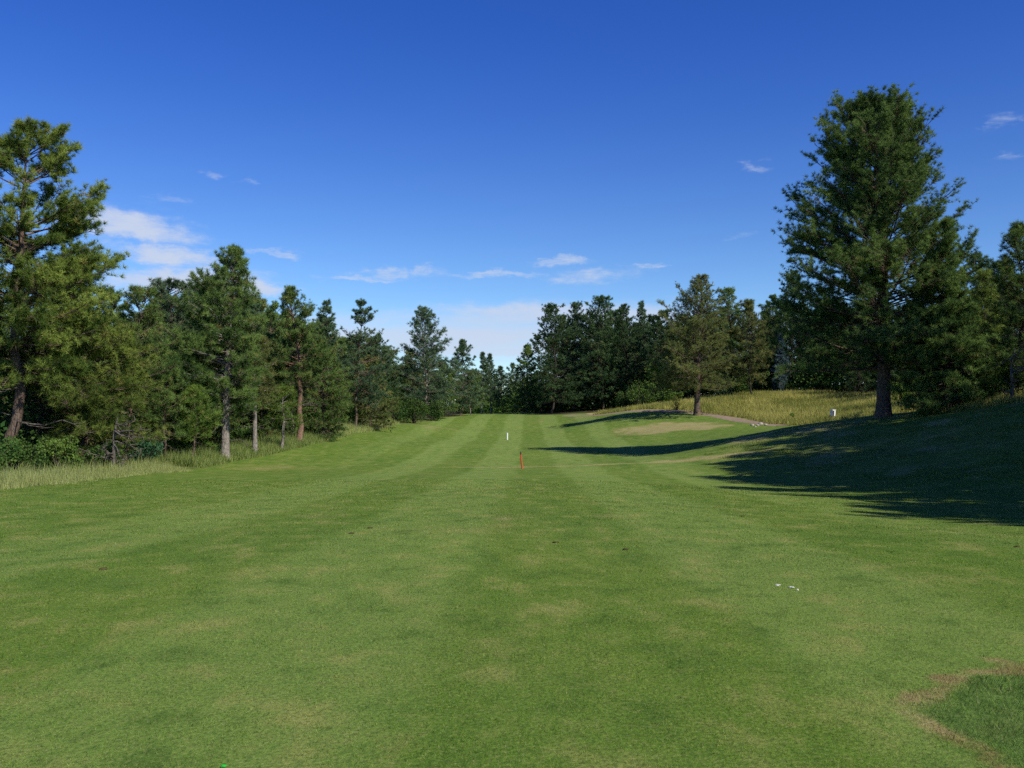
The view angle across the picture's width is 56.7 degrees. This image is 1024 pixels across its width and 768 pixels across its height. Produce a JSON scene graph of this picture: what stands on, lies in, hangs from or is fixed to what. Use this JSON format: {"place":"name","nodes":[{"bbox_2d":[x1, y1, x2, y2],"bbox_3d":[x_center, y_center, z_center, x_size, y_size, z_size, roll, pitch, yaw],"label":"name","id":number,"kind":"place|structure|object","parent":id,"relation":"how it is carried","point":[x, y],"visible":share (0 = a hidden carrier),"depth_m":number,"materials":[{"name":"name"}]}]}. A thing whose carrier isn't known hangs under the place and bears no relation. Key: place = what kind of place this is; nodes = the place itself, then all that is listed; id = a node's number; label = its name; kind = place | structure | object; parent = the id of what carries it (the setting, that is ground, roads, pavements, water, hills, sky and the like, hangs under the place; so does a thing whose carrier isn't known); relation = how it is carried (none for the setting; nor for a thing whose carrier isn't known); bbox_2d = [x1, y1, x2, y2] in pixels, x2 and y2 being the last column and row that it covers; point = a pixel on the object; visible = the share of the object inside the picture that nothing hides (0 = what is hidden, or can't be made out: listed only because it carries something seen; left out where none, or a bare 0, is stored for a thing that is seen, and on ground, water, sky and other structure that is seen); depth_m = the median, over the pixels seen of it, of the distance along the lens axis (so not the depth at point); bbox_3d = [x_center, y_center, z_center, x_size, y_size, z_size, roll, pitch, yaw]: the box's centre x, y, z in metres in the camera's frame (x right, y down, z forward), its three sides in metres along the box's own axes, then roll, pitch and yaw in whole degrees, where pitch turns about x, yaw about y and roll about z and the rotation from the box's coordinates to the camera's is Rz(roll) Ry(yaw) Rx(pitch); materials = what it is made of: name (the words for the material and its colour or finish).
{"place":"outdoors","nodes":[
{"label":"outdoors","id":0,"kind":"place"},
{"bbox_2d":[0,383,1023,767],"bbox_3d":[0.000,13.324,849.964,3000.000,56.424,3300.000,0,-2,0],"label":"ground","id":1,"kind":"structure","parent":0,"point":[656,449],"depth_m":10.14,"materials":[{"name":"green plant"}]},
{"bbox_2d":[0,437,21,472],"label":"shrub","id":2,"kind":"object","parent":1,"relation":"on","point":[3,455],"visible":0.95,"depth_m":40.40,"materials":[{"name":"green plant"}]},
{"bbox_2d":[0,435,49,472],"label":"shrub","id":3,"kind":"object","parent":1,"relation":"on","point":[25,454],"visible":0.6,"depth_m":42.80,"materials":[{"name":"green plant"}]},
{"bbox_2d":[2,338,74,454],"bbox_3d":[-27.137,0.619,55.370,4.339,7.844,4.266,0,-2,4],"label":"pine tree","id":4,"kind":"object","parent":1,"relation":"on","point":[39,419],"visible":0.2,"depth_m":54.64,"materials":[{"name":"green plant"}]},
{"bbox_2d":[0,351,79,443],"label":"pine tree","id":5,"kind":"object","parent":1,"relation":"on","point":[11,392],"visible":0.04,"depth_m":57.05,"materials":[{"name":"green plant"}]},
{"bbox_2d":[34,435,83,468],"bbox_3d":[-22.508,3.498,46.909,2.323,1.964,2.071,0,-2,0],"label":"shrub","id":6,"kind":"object","parent":1,"relation":"on","point":[54,448],"visible":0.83,"depth_m":46.85,"materials":[{"name":"green plant"}]},
{"bbox_2d":[0,115,130,442],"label":"pine tree","id":7,"kind":"object","parent":1,"relation":"on","point":[52,280],"visible":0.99,"depth_m":49.85,"materials":[{"name":"green plant"}]},
{"bbox_2d":[4,315,167,464],"bbox_3d":[-23.767,0.320,54.050,7.594,8.902,10.176,-1,-2,23],"label":"pine tree","id":8,"kind":"object","parent":1,"relation":"on","point":[103,389],"visible":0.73,"depth_m":53.33,"materials":[{"name":"green plant"}]},
{"bbox_2d":[56,284,119,449],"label":"pine tree","id":9,"kind":"object","parent":1,"relation":"on","point":[78,381],"visible":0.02,"depth_m":65.83,"materials":[{"name":"green plant"}]},
{"bbox_2d":[0,451,190,489],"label":"tall grass","id":10,"kind":"structure","parent":1,"relation":"on","point":[55,476],"depth_m":41.50,"materials":[{"name":"green plant"}]},
{"bbox_2d":[84,441,122,468],"bbox_3d":[-21.946,3.906,50.952,2.156,1.684,1.929,0,-2,0],"label":"shrub","id":11,"kind":"object","parent":1,"relation":"on","point":[95,450],"visible":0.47,"depth_m":50.65,"materials":[{"name":"green plant"}]},
{"bbox_2d":[74,332,134,444],"bbox_3d":[-28.407,0.491,65.622,4.696,8.943,4.139,0,-2,6],"label":"pine tree","id":12,"kind":"object","parent":1,"relation":"on","point":[101,363],"visible":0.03,"depth_m":64.96,"materials":[{"name":"green plant"}]},
{"bbox_2d":[93,284,126,372],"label":"pine tree","id":13,"kind":"object","parent":1,"relation":"on","point":[111,290],"visible":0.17,"depth_m":79.23,"materials":[{"name":"green plant"}]},
{"bbox_2d":[77,417,150,468],"bbox_3d":[-20.463,3.203,48.928,4.060,3.228,2.873,0,-2,0],"label":"dead tree","id":14,"kind":"object","parent":1,"relation":"on","point":[113,456],"visible":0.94,"depth_m":49.68,"materials":[{"name":"grey wood"}]},
{"bbox_2d":[92,284,185,459],"bbox_3d":[-23.554,-0.692,59.561,6.088,11.595,5.366,0,-2,-16],"label":"pine tree","id":15,"kind":"object","parent":1,"relation":"on","point":[140,293],"visible":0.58,"depth_m":59.75,"materials":[{"name":"green plant"}]},
{"bbox_2d":[122,435,163,463],"bbox_3d":[-22.030,4.104,56.900,2.428,2.075,2.154,0,-2,0],"label":"shrub","id":16,"kind":"object","parent":1,"relation":"on","point":[149,450],"visible":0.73,"depth_m":56.61,"materials":[{"name":"green plant"}]},
{"bbox_2d":[137,349,195,459],"bbox_3d":[-22.447,1.410,62.144,4.384,7.847,4.346,0,-2,0],"label":"pine tree","id":17,"kind":"object","parent":1,"relation":"on","point":[167,412],"visible":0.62,"depth_m":61.39,"materials":[{"name":"green plant"}]},
{"bbox_2d":[158,435,189,454],"bbox_3d":[-22.978,4.362,63.883,2.193,1.891,1.833,-1,-2,17],"label":"shrub","id":18,"kind":"object","parent":1,"relation":"on","point":[178,444],"visible":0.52,"depth_m":63.65,"materials":[{"name":"green plant"}]},
{"bbox_2d":[147,276,211,443],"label":"pine tree","id":19,"kind":"object","parent":1,"relation":"on","point":[164,287],"visible":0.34,"depth_m":71.45,"materials":[{"name":"green plant"}]},
{"bbox_2d":[174,382,224,455],"bbox_3d":[-20.574,2.623,62.285,3.147,5.686,2.999,-1,-2,27],"label":"pine tree","id":20,"kind":"object","parent":1,"relation":"on","point":[192,389],"visible":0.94,"depth_m":62.05,"materials":[{"name":"green plant"}]},
{"bbox_2d":[160,326,246,446],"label":"pine tree","id":21,"kind":"object","parent":1,"relation":"on","point":[231,420],"visible":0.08,"depth_m":77.25,"materials":[{"name":"green plant"}]},
{"bbox_2d":[152,243,272,457],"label":"pine tree","id":22,"kind":"object","parent":1,"relation":"on","point":[224,391],"visible":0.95,"depth_m":65.04,"materials":[{"name":"green plant"}]},
{"bbox_2d":[0,414,424,475],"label":"undergrowth","id":23,"kind":"object","parent":1,"relation":"on","point":[77,466],"visible":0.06,"depth_m":52.21,"materials":[{"name":"green plant"}]},
{"bbox_2d":[0,370,446,457],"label":"thicket","id":24,"kind":"object","parent":1,"relation":"on","point":[4,425],"visible":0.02,"depth_m":57.48,"materials":[{"name":"green plant"}]},
{"bbox_2d":[229,423,252,442],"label":"shrub","id":25,"kind":"object","parent":1,"relation":"on","point":[239,433],"visible":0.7,"depth_m":77.71,"materials":[{"name":"green plant"}]},
{"bbox_2d":[215,335,283,451],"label":"pine tree","id":26,"kind":"object","parent":1,"relation":"on","point":[264,343],"visible":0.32,"depth_m":70.81,"materials":[{"name":"green plant"}]},
{"bbox_2d":[245,303,271,412],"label":"pine tree","id":27,"kind":"object","parent":1,"relation":"on","point":[257,306],"visible":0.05,"depth_m":95.69,"materials":[{"name":"green plant"}]},
{"bbox_2d":[120,418,400,467],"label":"tall grass","id":28,"kind":"structure","parent":1,"relation":"on","point":[201,458],"depth_m":71.15,"materials":[{"name":"green plant"}]},
{"bbox_2d":[229,332,312,438],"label":"pine tree","id":29,"kind":"object","parent":1,"relation":"on","point":[263,422],"visible":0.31,"depth_m":83.05,"materials":[{"name":"green plant"}]},
{"bbox_2d":[257,299,304,413],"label":"pine tree","id":30,"kind":"object","parent":1,"relation":"on","point":[270,309],"visible":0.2,"depth_m":92.53,"materials":[{"name":"green plant"}]},
{"bbox_2d":[263,384,303,447],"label":"pine tree","id":31,"kind":"object","parent":1,"relation":"on","point":[284,407],"visible":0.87,"depth_m":74.66,"materials":[{"name":"green plant"}]},
{"bbox_2d":[278,353,309,435],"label":"pine tree","id":32,"kind":"object","parent":1,"relation":"on","point":[296,388],"visible":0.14,"depth_m":83.68,"materials":[{"name":"green plant"}]},
{"bbox_2d":[265,285,347,441],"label":"pine tree","id":33,"kind":"object","parent":1,"relation":"on","point":[300,333],"visible":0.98,"depth_m":80.86,"materials":[{"name":"green plant"}]},
{"bbox_2d":[281,340,355,440],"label":"pine tree","id":34,"kind":"object","parent":1,"relation":"on","point":[335,409],"visible":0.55,"depth_m":87.46,"materials":[{"name":"green plant"}]},
{"bbox_2d":[292,332,353,423],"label":"pine tree","id":35,"kind":"object","parent":1,"relation":"on","point":[328,397],"visible":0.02,"depth_m":103.81,"materials":[{"name":"green plant"}]},
{"bbox_2d":[307,299,350,416],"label":"pine tree","id":36,"kind":"object","parent":1,"relation":"on","point":[326,307],"visible":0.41,"depth_m":103.55,"materials":[{"name":"green plant"}]},
{"bbox_2d":[338,337,362,400],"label":"pine tree","id":37,"kind":"object","parent":1,"relation":"on","point":[341,340],"visible":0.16,"depth_m":124.39,"materials":[{"name":"green plant"}]},
{"bbox_2d":[331,298,402,426],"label":"pine tree","id":38,"kind":"object","parent":1,"relation":"on","point":[370,387],"visible":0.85,"depth_m":105.36,"materials":[{"name":"green plant"}]},
{"bbox_2d":[347,336,398,413],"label":"pine tree","id":39,"kind":"object","parent":1,"relation":"on","point":[395,371],"visible":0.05,"depth_m":131.37,"materials":[{"name":"green plant"}]},
{"bbox_2d":[352,354,403,431],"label":"pine tree","id":40,"kind":"object","parent":1,"relation":"on","point":[383,415],"visible":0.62,"depth_m":111.73,"materials":[{"name":"green plant"}]},
{"bbox_2d":[362,335,400,417],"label":"pine tree","id":41,"kind":"object","parent":1,"relation":"on","point":[386,360],"visible":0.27,"depth_m":129.75,"materials":[{"name":"green plant"}]},
{"bbox_2d":[383,396,408,420],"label":"shrub","id":42,"kind":"object","parent":1,"relation":"on","point":[395,414],"visible":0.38,"depth_m":127.42,"materials":[{"name":"green plant"}]},
{"bbox_2d":[385,364,410,417],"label":"pine tree","id":43,"kind":"object","parent":1,"relation":"on","point":[394,386],"visible":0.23,"depth_m":149.28,"materials":[{"name":"green plant"}]},
{"bbox_2d":[393,351,432,403],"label":"pine tree","id":44,"kind":"object","parent":1,"relation":"on","point":[407,353],"visible":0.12,"depth_m":171.90,"materials":[{"name":"green plant"}]},
{"bbox_2d":[402,396,427,423],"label":"shrub","id":45,"kind":"object","parent":1,"relation":"on","point":[413,412],"visible":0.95,"depth_m":135.64,"materials":[{"name":"green plant"}]},
{"bbox_2d":[395,305,469,417],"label":"pine tree","id":46,"kind":"object","parent":1,"relation":"on","point":[423,344],"visible":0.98,"depth_m":148.26,"materials":[{"name":"green plant"}]},
{"bbox_2d":[421,400,445,420],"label":"shrub","id":47,"kind":"object","parent":1,"relation":"on","point":[437,412],"visible":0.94,"depth_m":144.74,"materials":[{"name":"green plant"}]},
{"bbox_2d":[432,359,461,414],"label":"pine tree","id":48,"kind":"object","parent":1,"relation":"on","point":[454,404],"visible":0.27,"depth_m":159.40,"materials":[{"name":"green plant"}]},
{"bbox_2d":[448,338,489,415],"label":"pine tree","id":49,"kind":"object","parent":1,"relation":"on","point":[462,349],"visible":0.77,"depth_m":167.21,"materials":[{"name":"green plant"}]},
{"bbox_2d":[457,369,489,414],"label":"pine tree","id":50,"kind":"object","parent":1,"relation":"on","point":[475,392],"visible":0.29,"depth_m":177.63,"materials":[{"name":"green plant"}]},
{"bbox_2d":[476,351,494,413],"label":"pine tree","id":51,"kind":"object","parent":1,"relation":"on","point":[483,358],"visible":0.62,"depth_m":195.73,"materials":[{"name":"green plant"}]},
{"bbox_2d":[480,353,503,412],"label":"pine tree","id":52,"kind":"object","parent":1,"relation":"on","point":[490,360],"visible":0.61,"depth_m":198.19,"materials":[{"name":"green plant"}]},
{"bbox_2d":[491,365,514,412],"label":"pine tree","id":53,"kind":"object","parent":1,"relation":"on","point":[503,376],"visible":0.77,"depth_m":214.31,"materials":[{"name":"green plant"}]},
{"bbox_2d":[502,363,521,403],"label":"pine tree","id":54,"kind":"object","parent":1,"relation":"on","point":[512,372],"visible":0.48,"depth_m":233.93,"materials":[{"name":"green plant"}]},
{"bbox_2d":[504,344,543,412],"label":"pine tree","id":55,"kind":"object","parent":1,"relation":"on","point":[527,354],"visible":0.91,"depth_m":191.77,"materials":[{"name":"green plant"}]},
{"bbox_2d":[521,334,557,410],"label":"pine tree","id":56,"kind":"object","parent":1,"relation":"on","point":[537,350],"visible":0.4,"depth_m":199.50,"materials":[{"name":"green plant"}]},
{"bbox_2d":[540,332,570,399],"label":"pine tree","id":57,"kind":"object","parent":1,"relation":"on","point":[547,352],"visible":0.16,"depth_m":203.41,"materials":[{"name":"green plant"}]},
{"bbox_2d":[531,302,589,413],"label":"pine tree","id":58,"kind":"object","parent":1,"relation":"on","point":[548,309],"visible":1,"depth_m":180.18,"materials":[{"name":"green plant"}]},
{"bbox_2d":[556,300,598,411],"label":"pine tree","id":59,"kind":"object","parent":1,"relation":"on","point":[574,305],"visible":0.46,"depth_m":183.72,"materials":[{"name":"green plant"}]},
{"bbox_2d":[577,316,613,409],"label":"pine tree","id":60,"kind":"object","parent":1,"relation":"on","point":[594,360],"visible":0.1,"depth_m":189.62,"materials":[{"name":"green plant"}]},
{"bbox_2d":[565,294,636,409],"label":"pine tree","id":61,"kind":"object","parent":1,"relation":"on","point":[603,325],"visible":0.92,"depth_m":180.55,"materials":[{"name":"green plant"}]},
{"bbox_2d":[593,309,640,367],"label":"pine tree","id":62,"kind":"object","parent":1,"relation":"on","point":[615,313],"visible":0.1,"depth_m":203.89,"materials":[{"name":"green plant"}]},
{"bbox_2d":[614,389,641,407],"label":"shrub","id":63,"kind":"object","parent":1,"relation":"on","point":[625,402],"visible":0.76,"depth_m":165.52,"materials":[{"name":"green plant"}]},
{"bbox_2d":[607,302,658,403],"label":"pine tree","id":64,"kind":"object","parent":1,"relation":"on","point":[623,309],"visible":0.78,"depth_m":180.45,"materials":[{"name":"green plant"}]},
{"bbox_2d":[619,300,655,388],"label":"pine tree","id":65,"kind":"object","parent":1,"relation":"on","point":[642,315],"visible":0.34,"depth_m":186.09,"materials":[{"name":"green plant"}]},
{"bbox_2d":[626,379,660,404],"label":"shrub","id":66,"kind":"object","parent":1,"relation":"on","point":[650,397],"visible":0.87,"depth_m":157.58,"materials":[{"name":"green plant"}]},
{"bbox_2d":[639,313,665,363],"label":"pine tree","id":67,"kind":"object","parent":1,"relation":"on","point":[649,317],"visible":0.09,"depth_m":200.50,"materials":[{"name":"green plant"}]},
{"bbox_2d":[640,363,679,403],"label":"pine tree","id":68,"kind":"object","parent":1,"relation":"on","point":[657,371],"visible":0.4,"depth_m":159.64,"materials":[{"name":"green plant"}]},
{"bbox_2d":[639,309,691,393],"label":"pine tree","id":69,"kind":"object","parent":1,"relation":"on","point":[652,330],"visible":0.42,"depth_m":175.18,"materials":[{"name":"green plant"}]},
{"bbox_2d":[657,388,683,401],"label":"shrub","id":70,"kind":"object","parent":1,"relation":"on","point":[667,395],"visible":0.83,"depth_m":149.48,"materials":[{"name":"green plant"}]},
{"bbox_2d":[640,274,742,415],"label":"pine tree","id":71,"kind":"object","parent":1,"relation":"on","point":[698,368],"visible":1,"depth_m":125.08,"materials":[{"name":"green plant"}]},
{"bbox_2d":[712,375,737,395],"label":"shrub","id":72,"kind":"object","parent":1,"relation":"on","point":[722,392],"visible":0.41,"depth_m":149.82,"materials":[{"name":"green plant"}]},
{"bbox_2d":[456,345,1013,413],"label":"thicket","id":73,"kind":"object","parent":1,"relation":"on","point":[802,385],"visible":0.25,"depth_m":181.06,"materials":[{"name":"green plant"}]},
{"bbox_2d":[701,286,770,393],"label":"pine tree","id":74,"kind":"object","parent":1,"relation":"on","point":[727,292],"visible":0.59,"depth_m":150.36,"materials":[{"name":"green plant"}]},
{"bbox_2d":[719,298,780,392],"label":"pine tree","id":75,"kind":"object","parent":1,"relation":"on","point":[748,304],"visible":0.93,"depth_m":147.80,"materials":[{"name":"green plant"}]},
{"bbox_2d":[750,323,774,390],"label":"pine tree","id":76,"kind":"object","parent":1,"relation":"on","point":[766,362],"visible":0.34,"depth_m":165.60,"materials":[{"name":"green plant"}]},
{"bbox_2d":[751,294,793,381],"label":"pine tree","id":77,"kind":"object","parent":1,"relation":"on","point":[769,309],"visible":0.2,"depth_m":169.81,"materials":[{"name":"green plant"}]},
{"bbox_2d":[771,333,791,390],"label":"pine tree","id":78,"kind":"object","parent":1,"relation":"on","point":[783,377],"visible":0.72,"depth_m":157.46,"materials":[{"name":"green plant"}]},
{"bbox_2d":[759,268,821,389],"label":"pine tree","id":79,"kind":"object","parent":1,"relation":"on","point":[798,357],"visible":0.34,"depth_m":159.50,"materials":[{"name":"green plant"}]},
{"bbox_2d":[593,385,1023,424],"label":"meadow grass","id":80,"kind":"structure","parent":1,"relation":"on","point":[821,404],"depth_m":129.98,"materials":[{"name":"green plant"}]},
{"bbox_2d":[806,381,827,390],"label":"shrub","id":81,"kind":"object","parent":1,"relation":"on","point":[815,386],"visible":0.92,"depth_m":155.21,"materials":[{"name":"green plant"}]},
{"bbox_2d":[799,294,851,384],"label":"pine tree","id":82,"kind":"object","parent":1,"relation":"on","point":[826,344],"visible":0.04,"depth_m":161.21,"materials":[{"name":"green plant"}]},
{"bbox_2d":[838,315,875,390],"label":"pine tree","id":83,"kind":"object","parent":1,"relation":"on","point":[843,377],"visible":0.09,"depth_m":148.88,"materials":[{"name":"green plant"}]},
{"bbox_2d":[845,339,876,392],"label":"pine tree","id":84,"kind":"object","parent":1,"relation":"on","point":[868,386],"visible":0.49,"depth_m":140.19,"materials":[{"name":"green plant"}]},
{"bbox_2d":[705,403,1023,481],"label":"rough grass","id":85,"kind":"structure","parent":1,"relation":"on","point":[895,455],"depth_m":53.43,"materials":[{"name":"green plant"}]},
{"bbox_2d":[758,82,990,418],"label":"pine tree","id":86,"kind":"object","parent":1,"relation":"on","point":[882,124],"visible":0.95,"depth_m":67.98,"materials":[{"name":"green plant"}]},
{"bbox_2d":[891,382,915,405],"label":"shrub","id":87,"kind":"object","parent":1,"relation":"on","point":[900,396],"visible":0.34,"depth_m":77.88,"materials":[{"name":"green plant"}]},
{"bbox_2d":[884,217,1007,416],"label":"pine tree","id":88,"kind":"object","parent":1,"relation":"on","point":[925,403],"visible":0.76,"depth_m":65.70,"materials":[{"name":"green plant"}]},
{"bbox_2d":[931,355,973,403],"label":"shrub","id":89,"kind":"object","parent":1,"relation":"on","point":[957,373],"visible":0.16,"depth_m":67.65,"materials":[{"name":"green plant"}]},
{"bbox_2d":[925,250,1013,393],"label":"pine tree","id":90,"kind":"object","parent":1,"relation":"on","point":[971,262],"visible":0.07,"depth_m":83.83,"materials":[{"name":"green plant"}]},
{"bbox_2d":[927,389,1023,413],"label":"meadow grass","id":91,"kind":"structure","parent":1,"relation":"on","point":[981,404],"depth_m":62.97,"materials":[{"name":"green plant"}]},
{"bbox_2d":[959,267,1008,389],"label":"pine tree","id":92,"kind":"object","parent":1,"relation":"on","point":[984,289],"visible":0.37,"depth_m":79.73,"materials":[{"name":"green plant"}]},
{"bbox_2d":[955,258,1023,392],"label":"pine tree","id":93,"kind":"object","parent":1,"relation":"on","point":[990,260],"visible":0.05,"depth_m":83.14,"materials":[{"name":"green plant"}]},
{"bbox_2d":[967,219,1023,393],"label":"pine tree","id":94,"kind":"object","parent":1,"relation":"on","point":[1015,233],"visible":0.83,"depth_m":65.40,"materials":[{"name":"green plant"}]},
{"bbox_2d":[990,274,1023,388],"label":"pine tree","id":95,"kind":"object","parent":1,"relation":"on","point":[1021,310],"visible":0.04,"depth_m":80.17,"materials":[{"name":"green plant"}]},
{"bbox_2d":[992,364,1023,395],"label":"shrub","id":96,"kind":"object","parent":1,"relation":"on","point":[1007,370],"visible":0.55,"depth_m":65.92,"materials":[{"name":"green plant"}]},
{"bbox_2d":[996,346,1023,398],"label":"dead tree","id":97,"kind":"object","parent":1,"relation":"on","point":[1012,371],"visible":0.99,"depth_m":61.91,"materials":[{"name":"grey wood"}]},
{"bbox_2d":[0,0,1023,399],"label":"sky","id":98,"kind":"structure","parent":0,"point":[480,164],"materials":[{"name":"blue"}]},
{"bbox_2d":[564,410,783,425],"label":"cart path","id":99,"kind":"structure","parent":0,"point":[729,418],"depth_m":126.03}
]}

